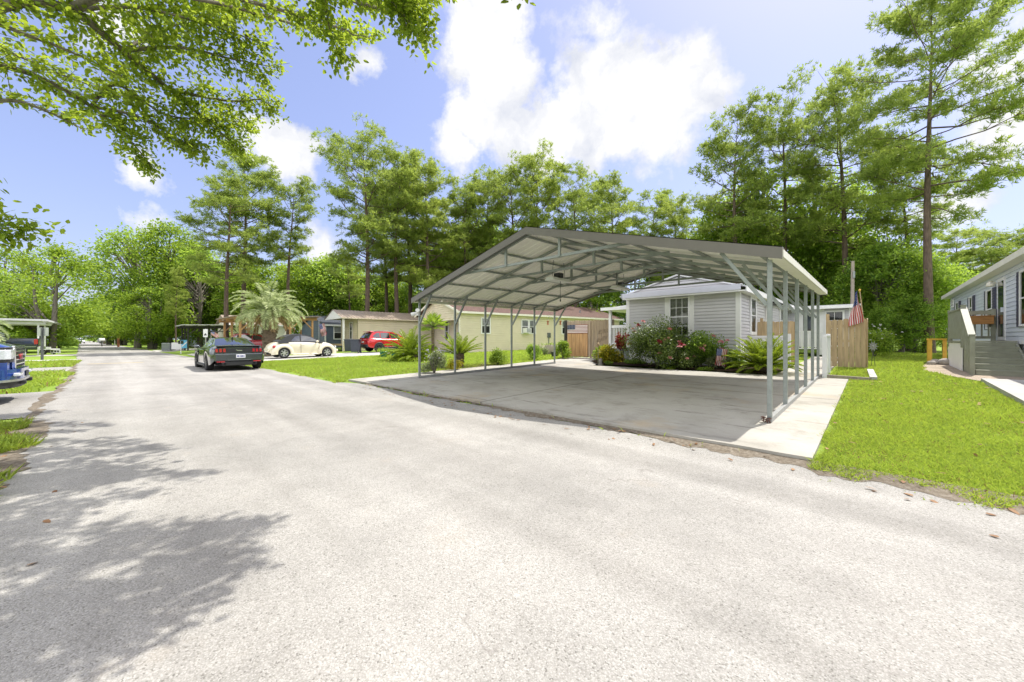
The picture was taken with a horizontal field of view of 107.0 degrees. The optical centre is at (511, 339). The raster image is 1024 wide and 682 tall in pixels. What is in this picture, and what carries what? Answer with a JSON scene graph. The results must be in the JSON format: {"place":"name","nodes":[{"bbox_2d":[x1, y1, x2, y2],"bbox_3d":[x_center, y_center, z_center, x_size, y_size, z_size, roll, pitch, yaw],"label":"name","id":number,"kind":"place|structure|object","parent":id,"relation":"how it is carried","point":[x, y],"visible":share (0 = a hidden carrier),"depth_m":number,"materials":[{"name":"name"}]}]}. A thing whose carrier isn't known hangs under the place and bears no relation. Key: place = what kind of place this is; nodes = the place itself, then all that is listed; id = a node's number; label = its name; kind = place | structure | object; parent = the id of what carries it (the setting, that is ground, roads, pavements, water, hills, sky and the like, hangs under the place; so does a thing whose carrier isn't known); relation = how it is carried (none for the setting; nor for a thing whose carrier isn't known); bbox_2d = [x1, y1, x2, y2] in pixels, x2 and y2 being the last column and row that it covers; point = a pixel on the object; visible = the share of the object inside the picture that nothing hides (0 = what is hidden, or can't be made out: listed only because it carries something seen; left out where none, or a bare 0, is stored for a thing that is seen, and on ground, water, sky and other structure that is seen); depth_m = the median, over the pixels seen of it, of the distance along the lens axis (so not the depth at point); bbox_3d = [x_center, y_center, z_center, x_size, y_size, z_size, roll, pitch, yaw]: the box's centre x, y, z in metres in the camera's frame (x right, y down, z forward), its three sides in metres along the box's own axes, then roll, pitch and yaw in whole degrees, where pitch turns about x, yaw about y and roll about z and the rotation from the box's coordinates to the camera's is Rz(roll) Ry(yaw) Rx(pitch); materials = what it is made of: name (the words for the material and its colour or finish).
{"place":"outdoors","nodes":[
{"label":"outdoors","id":0,"kind":"place"},
{"bbox_2d":[0,391,55,419],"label":"driveway","id":1,"kind":"structure","parent":0,"point":[16,405],"depth_m":7.65,"materials":[{"name":"concrete"}]},
{"bbox_2d":[0,343,32,388],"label":"pickup truck","id":2,"kind":"object","parent":1,"relation":"on","point":[15,370],"visible":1,"depth_m":7.58,"materials":[{"name":"blue metal"}]},
{"bbox_2d":[0,359,82,393],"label":"verge grass","id":3,"kind":"structure","parent":0,"point":[42,379],"depth_m":13.11,"materials":[{"name":"green plant"}]},
{"bbox_2d":[26,354,75,355],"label":"driveway","id":4,"kind":"structure","parent":0,"point":[53,355],"depth_m":30.46,"materials":[{"name":"concrete"}]},
{"bbox_2d":[0,332,45,352],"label":"pickup truck","id":5,"kind":"object","parent":4,"relation":"on","point":[32,343],"visible":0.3,"depth_m":29.47,"materials":[{"name":"black metal"}]},
{"bbox_2d":[264,350,450,360],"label":"driveway","id":6,"kind":"structure","parent":0,"point":[267,358],"depth_m":25.78,"materials":[{"name":"concrete"}]},
{"bbox_2d":[264,334,337,357],"bbox_3d":[-13.646,0.395,24.648,1.948,1.512,4.160,0,0,43],"label":"convertible car","id":7,"kind":"object","parent":6,"relation":"on","point":[285,346],"visible":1,"depth_m":23.85,"materials":[{"name":"white metal"}]},
{"bbox_2d":[360,331,417,351],"bbox_3d":[-10.261,0.150,31.692,2.228,1.721,4.660,0,0,43],"label":"crossover car","id":8,"kind":"object","parent":6,"relation":"on","point":[371,341],"visible":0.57,"depth_m":30.25,"materials":[{"name":"red metal"}]},
{"bbox_2d":[0,341,1023,681],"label":"road","id":9,"kind":"structure","parent":0,"point":[238,523],"depth_m":2.30,"materials":[{"name":"asphalt"}]},
{"bbox_2d":[0,364,76,488],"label":"dirt edge","id":10,"kind":"object","parent":9,"relation":"on","point":[15,459],"visible":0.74,"depth_m":5.29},
{"bbox_2d":[194,337,263,369],"bbox_3d":[-13.026,0.587,17.336,4.940,1.410,2.228,0,0,43],"label":"sports coupe","id":11,"kind":"object","parent":9,"relation":"on","point":[220,351],"visible":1,"depth_m":15.89,"materials":[{"name":"grey metal"}]},
{"bbox_2d":[0,379,1023,564],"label":"fallen leaves","id":12,"kind":"object","parent":9,"relation":"on","point":[902,481],"visible":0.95,"depth_m":3.83,"materials":[{"name":"brown plant"}]},
{"bbox_2d":[0,340,1023,495],"bbox_3d":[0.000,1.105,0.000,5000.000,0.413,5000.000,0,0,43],"label":"ground","id":13,"kind":"structure","parent":0,"point":[67,351],"depth_m":16.15,"materials":[{"name":"plant"}]},
{"bbox_2d":[0,413,45,495],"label":"verge grass","id":14,"kind":"structure","parent":13,"relation":"on","point":[12,441],"depth_m":4.60,"materials":[{"name":"green plant"}]},
{"bbox_2d":[0,318,60,354],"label":"flat carport","id":15,"kind":"object","parent":13,"relation":"on","point":[45,323],"visible":0.51,"depth_m":32.56,"materials":[{"name":"white metal"}]},
{"bbox_2d":[0,246,76,335],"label":"leafy tree","id":16,"kind":"object","parent":13,"relation":"on","point":[7,255],"visible":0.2,"depth_m":53.31,"materials":[{"name":"green plant"}]},
{"bbox_2d":[0,237,126,352],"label":"leafy tree","id":17,"kind":"object","parent":13,"relation":"on","point":[25,307],"visible":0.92,"depth_m":37.91,"materials":[{"name":"green plant"}]},
{"bbox_2d":[61,287,143,345],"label":"leafy tree","id":18,"kind":"object","parent":13,"relation":"on","point":[124,342],"visible":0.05,"depth_m":79.74,"materials":[{"name":"green plant"}]},
{"bbox_2d":[64,222,163,347],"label":"leafy tree","id":19,"kind":"object","parent":13,"relation":"on","point":[113,249],"visible":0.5,"depth_m":54.36,"materials":[{"name":"green plant"}]},
{"bbox_2d":[102,285,196,348],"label":"leafy tree","id":20,"kind":"object","parent":13,"relation":"on","point":[129,325],"visible":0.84,"depth_m":48.66,"materials":[{"name":"green plant"}]},
{"bbox_2d":[93,271,209,343],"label":"leafy tree","id":21,"kind":"object","parent":13,"relation":"on","point":[121,315],"visible":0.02,"depth_m":58.14,"materials":[{"name":"green plant"}]},
{"bbox_2d":[106,214,210,342],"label":"leafy tree","id":22,"kind":"object","parent":13,"relation":"on","point":[150,256],"visible":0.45,"depth_m":53.10,"materials":[{"name":"green plant"}]},
{"bbox_2d":[161,266,190,342],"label":"pine tree","id":23,"kind":"object","parent":13,"relation":"on","point":[180,282],"visible":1,"depth_m":47.93,"materials":[{"name":"green plant"}]},
{"bbox_2d":[136,243,233,346],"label":"leafy tree","id":24,"kind":"object","parent":13,"relation":"on","point":[200,295],"visible":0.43,"depth_m":53.38,"materials":[{"name":"green plant"}]},
{"bbox_2d":[177,324,238,350],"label":"black shelter","id":25,"kind":"object","parent":13,"relation":"on","point":[188,327],"visible":0.51,"depth_m":42.51,"materials":[{"name":"brown metal"}]},
{"bbox_2d":[173,172,287,336],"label":"pine tree","id":26,"kind":"object","parent":13,"relation":"on","point":[250,232],"visible":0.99,"depth_m":34.73,"materials":[{"name":"green plant"}]},
{"bbox_2d":[185,132,289,332],"bbox_3d":[-27.870,-10.036,38.863,8.753,22.479,9.749,0,0,-38],"label":"pine tree","id":27,"kind":"object","parent":13,"relation":"on","point":[259,175],"visible":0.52,"depth_m":38.38,"materials":[{"name":"green plant"}]},
{"bbox_2d":[215,259,298,314],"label":"leafy tree","id":28,"kind":"object","parent":13,"relation":"on","point":[267,274],"visible":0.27,"depth_m":53.68,"materials":[{"name":"green plant"}]},
{"bbox_2d":[210,256,310,331],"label":"leafy tree","id":29,"kind":"object","parent":13,"relation":"on","point":[236,302],"visible":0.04,"depth_m":53.41,"materials":[{"name":"green plant"}]},
{"bbox_2d":[216,315,318,337],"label":"timber pavilion","id":30,"kind":"structure","parent":13,"relation":"on","point":[228,319],"depth_m":33.18,"materials":[{"name":"brown wood"}]},
{"bbox_2d":[0,0,535,270],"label":"overhanging tree","id":31,"kind":"object","parent":13,"relation":"on","point":[155,37],"visible":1,"depth_m":6.29,"materials":[{"name":"green plant"}]},
{"bbox_2d":[229,281,307,356],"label":"pindo palm","id":32,"kind":"object","parent":13,"relation":"on","point":[274,307],"visible":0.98,"depth_m":25.99,"materials":[{"name":"green plant"}]},
{"bbox_2d":[254,175,322,334],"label":"pine tree","id":33,"kind":"object","parent":13,"relation":"on","point":[276,234],"visible":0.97,"depth_m":39.48,"materials":[{"name":"green plant"}]},
{"bbox_2d":[263,256,340,333],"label":"leafy tree","id":34,"kind":"object","parent":13,"relation":"on","point":[295,269],"visible":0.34,"depth_m":53.73,"materials":[{"name":"green plant"}]},
{"bbox_2d":[302,315,340,347],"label":"house","id":35,"kind":"structure","parent":13,"relation":"on","point":[333,331],"depth_m":45.07,"materials":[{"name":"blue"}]},
{"bbox_2d":[282,252,376,333],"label":"leafy tree","id":36,"kind":"object","parent":13,"relation":"on","point":[320,265],"visible":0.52,"depth_m":53.81,"materials":[{"name":"green plant"}]},
{"bbox_2d":[324,247,364,310],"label":"pine tree","id":37,"kind":"object","parent":13,"relation":"on","point":[352,277],"visible":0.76,"depth_m":49.37,"materials":[{"name":"green plant"}]},
{"bbox_2d":[309,111,418,310],"bbox_3d":[-14.211,-9.989,37.041,9.976,22.067,10.262,0,0,-4],"label":"pine tree","id":38,"kind":"object","parent":13,"relation":"on","point":[364,227],"visible":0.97,"depth_m":36.33,"materials":[{"name":"green plant"}]},
{"bbox_2d":[328,272,402,311],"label":"leafy tree","id":39,"kind":"object","parent":13,"relation":"on","point":[361,299],"visible":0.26,"depth_m":55.29,"materials":[{"name":"green plant"}]},
{"bbox_2d":[324,310,417,351],"bbox_3d":[-10.613,-0.839,39.695,15.590,3.793,4.910,0,0,-43],"label":"tan mobile home","id":40,"kind":"object","parent":13,"relation":"on","point":[356,324],"visible":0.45,"depth_m":35.31,"materials":[{"name":"paint"}]},
{"bbox_2d":[348,179,421,311],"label":"pine tree","id":41,"kind":"object","parent":13,"relation":"on","point":[381,274],"visible":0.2,"depth_m":45.35,"materials":[{"name":"green plant"}]},
{"bbox_2d":[348,146,441,312],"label":"pine tree","id":42,"kind":"object","parent":13,"relation":"on","point":[402,162],"visible":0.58,"depth_m":38.78,"materials":[{"name":"green plant"}]},
{"bbox_2d":[370,271,419,312],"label":"leafy tree","id":43,"kind":"object","parent":13,"relation":"on","point":[379,297],"visible":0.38,"depth_m":57.09,"materials":[{"name":"green plant"}]},
{"bbox_2d":[367,166,441,312],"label":"pine tree","id":44,"kind":"object","parent":13,"relation":"on","point":[390,278],"visible":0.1,"depth_m":45.43,"materials":[{"name":"green plant"}]},
{"bbox_2d":[378,325,435,361],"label":"sago palm","id":45,"kind":"object","parent":13,"relation":"on","point":[411,341],"visible":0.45,"depth_m":19.75,"materials":[{"name":"green plant"}]},
{"bbox_2d":[249,349,569,382],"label":"yard grass","id":46,"kind":"structure","parent":13,"relation":"on","point":[333,369],"depth_m":17.02,"materials":[{"name":"green plant"}]},
{"bbox_2d":[384,146,471,304],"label":"pine tree","id":47,"kind":"object","parent":13,"relation":"on","point":[431,170],"visible":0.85,"depth_m":39.78,"materials":[{"name":"green plant"}]},
{"bbox_2d":[415,348,450,372],"bbox_3d":[-2.744,0.764,12.883,1.200,0.941,1.208,0,0,43],"label":"grey shrub","id":48,"kind":"object","parent":13,"relation":"on","point":[436,359],"visible":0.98,"depth_m":12.83,"materials":[{"name":"green plant"}]},
{"bbox_2d":[421,312,449,354],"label":"fan palm","id":49,"kind":"object","parent":13,"relation":"on","point":[435,318],"visible":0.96,"depth_m":19.72,"materials":[{"name":"green plant"}]},
{"bbox_2d":[419,204,482,303],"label":"pine tree","id":50,"kind":"object","parent":13,"relation":"on","point":[444,211],"visible":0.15,"depth_m":45.34,"materials":[{"name":"green plant"}]},
{"bbox_2d":[432,180,492,278],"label":"pine tree","id":51,"kind":"object","parent":13,"relation":"on","point":[470,189],"visible":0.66,"depth_m":42.53,"materials":[{"name":"green plant"}]},
{"bbox_2d":[440,363,509,370],"bbox_3d":[-1.672,1.105,15.984,1.580,0.082,4.300,0,0,43],"label":"mulch patch","id":52,"kind":"object","parent":13,"relation":"on","point":[475,365],"visible":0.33,"depth_m":15.74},
{"bbox_2d":[436,332,482,366],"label":"sago palm","id":53,"kind":"object","parent":52,"relation":"on","point":[462,348],"visible":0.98,"depth_m":15.20,"materials":[{"name":"green plant"}]},
{"bbox_2d":[456,172,513,260],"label":"pine tree","id":54,"kind":"object","parent":13,"relation":"on","point":[484,234],"visible":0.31,"depth_m":44.82,"materials":[{"name":"green plant"}]},
{"bbox_2d":[472,150,545,244],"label":"pine tree","id":55,"kind":"object","parent":13,"relation":"on","point":[498,217],"visible":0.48,"depth_m":42.31,"materials":[{"name":"green plant"}]},
{"bbox_2d":[414,300,623,352],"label":"cream house","id":56,"kind":"structure","parent":13,"relation":"on","point":[470,324],"depth_m":31.24,"materials":[{"name":"paint"}]},
{"bbox_2d":[496,138,573,242],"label":"pine tree","id":57,"kind":"object","parent":13,"relation":"on","point":[534,220],"visible":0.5,"depth_m":41.33,"materials":[{"name":"green plant"}]},
{"bbox_2d":[538,155,618,306],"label":"pine tree","id":58,"kind":"object","parent":13,"relation":"on","point":[582,196],"visible":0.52,"depth_m":42.21,"materials":[{"name":"green plant"}]},
{"bbox_2d":[564,319,613,357],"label":"wooden gate","id":59,"kind":"structure","parent":13,"relation":"on","point":[594,328],"depth_m":19.57,"materials":[{"name":"brown wood"}]},
{"bbox_2d":[567,324,587,356],"bbox_3d":[3.481,0.060,20.169,1.260,1.681,0.046,0,0,43],"label":"wooden gate","id":60,"kind":"object","parent":59,"relation":"attached to","point":[578,344],"visible":1,"depth_m":20.12,"materials":[{"name":"brown wood"}]},
{"bbox_2d":[348,356,847,459],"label":"driveway slab","id":61,"kind":"structure","parent":13,"relation":"on","point":[724,408],"depth_m":7.59,"materials":[{"name":"concrete"}]},
{"bbox_2d":[411,226,826,422],"bbox_3d":[2.755,-0.704,10.879,9.254,3.745,7.144,0,0,43],"label":"carport","id":62,"kind":"object","parent":61,"relation":"on","point":[514,270],"visible":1,"depth_m":9.68,"materials":[{"name":"metal"}]},
{"bbox_2d":[573,289,626,334],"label":"leafy tree","id":63,"kind":"object","parent":13,"relation":"on","point":[607,298],"visible":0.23,"depth_m":43.28,"materials":[{"name":"green plant"}]},
{"bbox_2d":[579,169,642,312],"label":"pine tree","id":64,"kind":"object","parent":13,"relation":"on","point":[611,197],"visible":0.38,"depth_m":44.90,"materials":[{"name":"green plant"}]},
{"bbox_2d":[616,188,680,283],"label":"pine tree","id":65,"kind":"object","parent":13,"relation":"on","point":[642,209],"visible":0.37,"depth_m":46.40,"materials":[{"name":"green plant"}]},
{"bbox_2d":[641,189,699,280],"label":"pine tree","id":66,"kind":"object","parent":13,"relation":"on","point":[683,219],"visible":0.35,"depth_m":42.97,"materials":[{"name":"green plant"}]},
{"bbox_2d":[592,359,781,372],"bbox_3d":[6.304,0.961,14.899,7.250,0.070,3.700,0,0,43],"label":"mulch bed","id":67,"kind":"object","parent":13,"relation":"on","point":[695,366],"visible":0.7,"depth_m":13.39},
{"bbox_2d":[595,343,624,361],"bbox_3d":[4.219,0.658,16.310,1.229,1.003,1.196,0,0,43],"label":"croton shrub","id":68,"kind":"object","parent":67,"relation":"on","point":[607,353],"visible":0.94,"depth_m":16.07,"materials":[{"name":"yellow plant"}]},
{"bbox_2d":[618,313,691,369],"bbox_3d":[5.543,0.062,14.360,2.656,2.096,2.873,0,0,43],"label":"rose bush","id":69,"kind":"object","parent":67,"relation":"on","point":[651,342],"visible":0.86,"depth_m":13.97,"materials":[{"name":"green plant"}]},
{"bbox_2d":[654,344,702,369],"bbox_3d":[5.852,0.629,13.299,1.516,0.980,1.312,0,0,43],"label":"rose bush","id":70,"kind":"object","parent":67,"relation":"on","point":[687,359],"visible":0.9,"depth_m":13.09,"materials":[{"name":"green plant"}]},
{"bbox_2d":[678,330,728,366],"bbox_3d":[6.689,0.367,13.577,1.620,1.480,1.881,0,0,-5],"label":"rose bush","id":71,"kind":"object","parent":67,"relation":"on","point":[703,343],"visible":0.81,"depth_m":13.07,"materials":[{"name":"green plant"}]},
{"bbox_2d":[722,333,809,374],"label":"sago palm","id":72,"kind":"object","parent":67,"relation":"on","point":[756,355],"visible":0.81,"depth_m":11.59,"materials":[{"name":"green plant"}]},
{"bbox_2d":[365,383,1023,514],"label":"dirt verge","id":73,"kind":"structure","parent":13,"relation":"on","point":[945,493],"depth_m":3.81,"materials":[{"name":"soil"}]},
{"bbox_2d":[804,352,1023,509],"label":"lawn grass","id":74,"kind":"structure","parent":73,"relation":"on","point":[915,414],"depth_m":4.77,"materials":[{"name":"green plant"}]},
{"bbox_2d":[684,197,761,288],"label":"leafy tree","id":75,"kind":"object","parent":13,"relation":"on","point":[708,218],"visible":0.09,"depth_m":36.71,"materials":[{"name":"green plant"}]},
{"bbox_2d":[601,274,861,365],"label":"grey house","id":76,"kind":"structure","parent":13,"relation":"on","point":[731,312],"depth_m":14.64,"materials":[{"name":"plastic"}]},
{"bbox_2d":[669,297,689,335],"bbox_3d":[6.447,-0.870,14.606,0.760,1.500,0.065,0,0,43],"label":"window","id":77,"kind":"structure","parent":76,"relation":"in","point":[679,307],"depth_m":14.58,"materials":[{"name":"white plastic"}]},
{"bbox_2d":[686,84,800,283],"bbox_3d":[20.423,-10.456,33.907,8.876,22.796,9.886,0,0,21],"label":"pine tree","id":78,"kind":"object","parent":13,"relation":"on","point":[718,147],"visible":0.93,"depth_m":33.16,"materials":[{"name":"green plant"}]},
{"bbox_2d":[686,160,840,300],"bbox_3d":[24.492,-8.305,38.008,12.110,18.535,13.962,0,0,-14],"label":"leafy tree","id":79,"kind":"object","parent":13,"relation":"on","point":[762,242],"visible":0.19,"depth_m":34.66,"materials":[{"name":"green plant"}]},
{"bbox_2d":[757,318,794,361],"bbox_3d":[10.398,0.126,14.889,1.245,1.951,0.162,0,0,43],"label":"board fence","id":80,"kind":"object","parent":13,"relation":"on","point":[762,328],"visible":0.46,"depth_m":14.78,"materials":[{"name":"brown wood"}]},
{"bbox_2d":[729,58,854,295],"bbox_3d":[23.854,-10.718,33.072,9.050,23.320,8.656,0,0,16],"label":"pine tree","id":81,"kind":"object","parent":13,"relation":"on","point":[788,192],"visible":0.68,"depth_m":31.83,"materials":[{"name":"green plant"}]},
{"bbox_2d":[755,159,889,347],"bbox_3d":[29.712,-8.075,36.882,12.857,18.072,11.152,0,0,-21],"label":"leafy tree","id":82,"kind":"object","parent":13,"relation":"on","point":[865,227],"visible":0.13,"depth_m":34.30,"materials":[{"name":"green plant"}]},
{"bbox_2d":[822,334,830,377],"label":"vinyl gate","id":83,"kind":"structure","parent":13,"relation":"on","point":[826,354],"depth_m":10.37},
{"bbox_2d":[773,209,889,305],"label":"leafy tree","id":84,"kind":"object","parent":13,"relation":"on","point":[812,271],"visible":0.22,"depth_m":33.19,"materials":[{"name":"green plant"}]},
{"bbox_2d":[758,54,923,303],"bbox_3d":[26.327,-10.486,30.502,10.123,22.857,9.841,0,0,-14],"label":"pine tree","id":85,"kind":"object","parent":13,"relation":"on","point":[843,198],"visible":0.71,"depth_m":29.85,"materials":[{"name":"green plant"}]},
{"bbox_2d":[826,314,867,367],"bbox_3d":[12.178,0.107,13.734,1.069,1.980,2.437,0,0,43],"label":"privacy fence","id":86,"kind":"object","parent":13,"relation":"on","point":[852,341],"visible":0.95,"depth_m":12.83,"materials":[{"name":"brown wood"}]},
{"bbox_2d":[868,324,902,355],"bbox_3d":[17.950,0.044,18.775,2.042,1.796,2.357,0,0,43],"label":"flowering shrub","id":87,"kind":"object","parent":13,"relation":"on","point":[882,340],"visible":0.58,"depth_m":18.11,"materials":[{"name":"green plant"}]},
{"bbox_2d":[816,233,960,343],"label":"leafy tree","id":88,"kind":"object","parent":13,"relation":"on","point":[864,260],"visible":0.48,"depth_m":27.44,"materials":[{"name":"green plant"}]},
{"bbox_2d":[864,303,913,351],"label":"leafy tree","id":89,"kind":"object","parent":13,"relation":"on","point":[885,313],"visible":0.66,"depth_m":24.63,"materials":[{"name":"green plant"}]},
{"bbox_2d":[838,227,960,350],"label":"leafy tree","id":90,"kind":"object","parent":13,"relation":"on","point":[909,239],"visible":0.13,"depth_m":29.04,"materials":[{"name":"green plant"}]},
{"bbox_2d":[869,289,949,352],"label":"leafy tree","id":91,"kind":"object","parent":13,"relation":"on","point":[919,316],"visible":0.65,"depth_m":23.98,"materials":[{"name":"green plant"}]},
{"bbox_2d":[859,136,964,350],"bbox_3d":[31.721,-7.759,30.258,6.183,17.400,7.322,0,0,43],"label":"pine tree","id":92,"kind":"object","parent":13,"relation":"on","point":[916,227],"visible":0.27,"depth_m":29.01,"materials":[{"name":"green plant"}]},
{"bbox_2d":[854,246,979,351],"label":"leafy tree","id":93,"kind":"object","parent":13,"relation":"on","point":[948,280],"visible":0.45,"depth_m":25.01,"materials":[{"name":"green plant"}]},
{"bbox_2d":[818,0,1023,352],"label":"pine tree","id":94,"kind":"object","parent":13,"relation":"on","point":[906,21],"visible":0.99,"depth_m":23.44,"materials":[{"name":"green plant"}]},
{"bbox_2d":[932,226,1011,286],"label":"pine tree","id":95,"kind":"object","parent":13,"relation":"on","point":[964,234],"visible":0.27,"depth_m":51.44,"materials":[{"name":"green plant"}]},
{"bbox_2d":[941,247,1023,352],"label":"blue mobile home","id":96,"kind":"object","parent":13,"relation":"on","point":[1004,296],"visible":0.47,"depth_m":12.18,"materials":[{"name":"plastic"}]},
{"bbox_2d":[997,276,1005,339],"bbox_3d":[15.906,-0.980,12.342,0.104,2.020,0.960,0,0,43],"label":"door","id":97,"kind":"structure","parent":96,"relation":"in","point":[1001,283],"depth_m":12.24,"materials":[{"name":"white paint"}]},
{"bbox_2d":[1016,269,1023,326],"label":"window","id":98,"kind":"structure","parent":96,"relation":"in","point":[1019,275],"depth_m":10.65,"materials":[{"name":"white plastic"}]},
{"bbox_2d":[947,305,1023,376],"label":"entry deck","id":99,"kind":"structure","parent":13,"relation":"on","point":[993,358],"depth_m":11.04,"materials":[{"name":"grey wood"}]},
{"bbox_2d":[949,226,1023,277],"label":"pine tree","id":100,"kind":"object","parent":13,"relation":"on","point":[978,256],"visible":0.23,"depth_m":47.67,"materials":[{"name":"green plant"}]},
{"bbox_2d":[967,222,1023,275],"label":"pine tree","id":101,"kind":"object","parent":13,"relation":"on","point":[993,242],"visible":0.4,"depth_m":45.82,"materials":[{"name":"green plant"}]},
{"bbox_2d":[981,378,1023,404],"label":"concrete pad","id":102,"kind":"object","parent":13,"relation":"on","point":[1013,389],"visible":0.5,"depth_m":7.88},
{"bbox_2d":[0,0,1023,339],"label":"sky","id":103,"kind":"structure","parent":0,"point":[632,87],"materials":[{"name":"blue"}]},
{"bbox_2d":[923,363,1023,380],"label":"wood chip path","id":104,"kind":"structure","parent":0,"point":[949,370],"depth_m":10.96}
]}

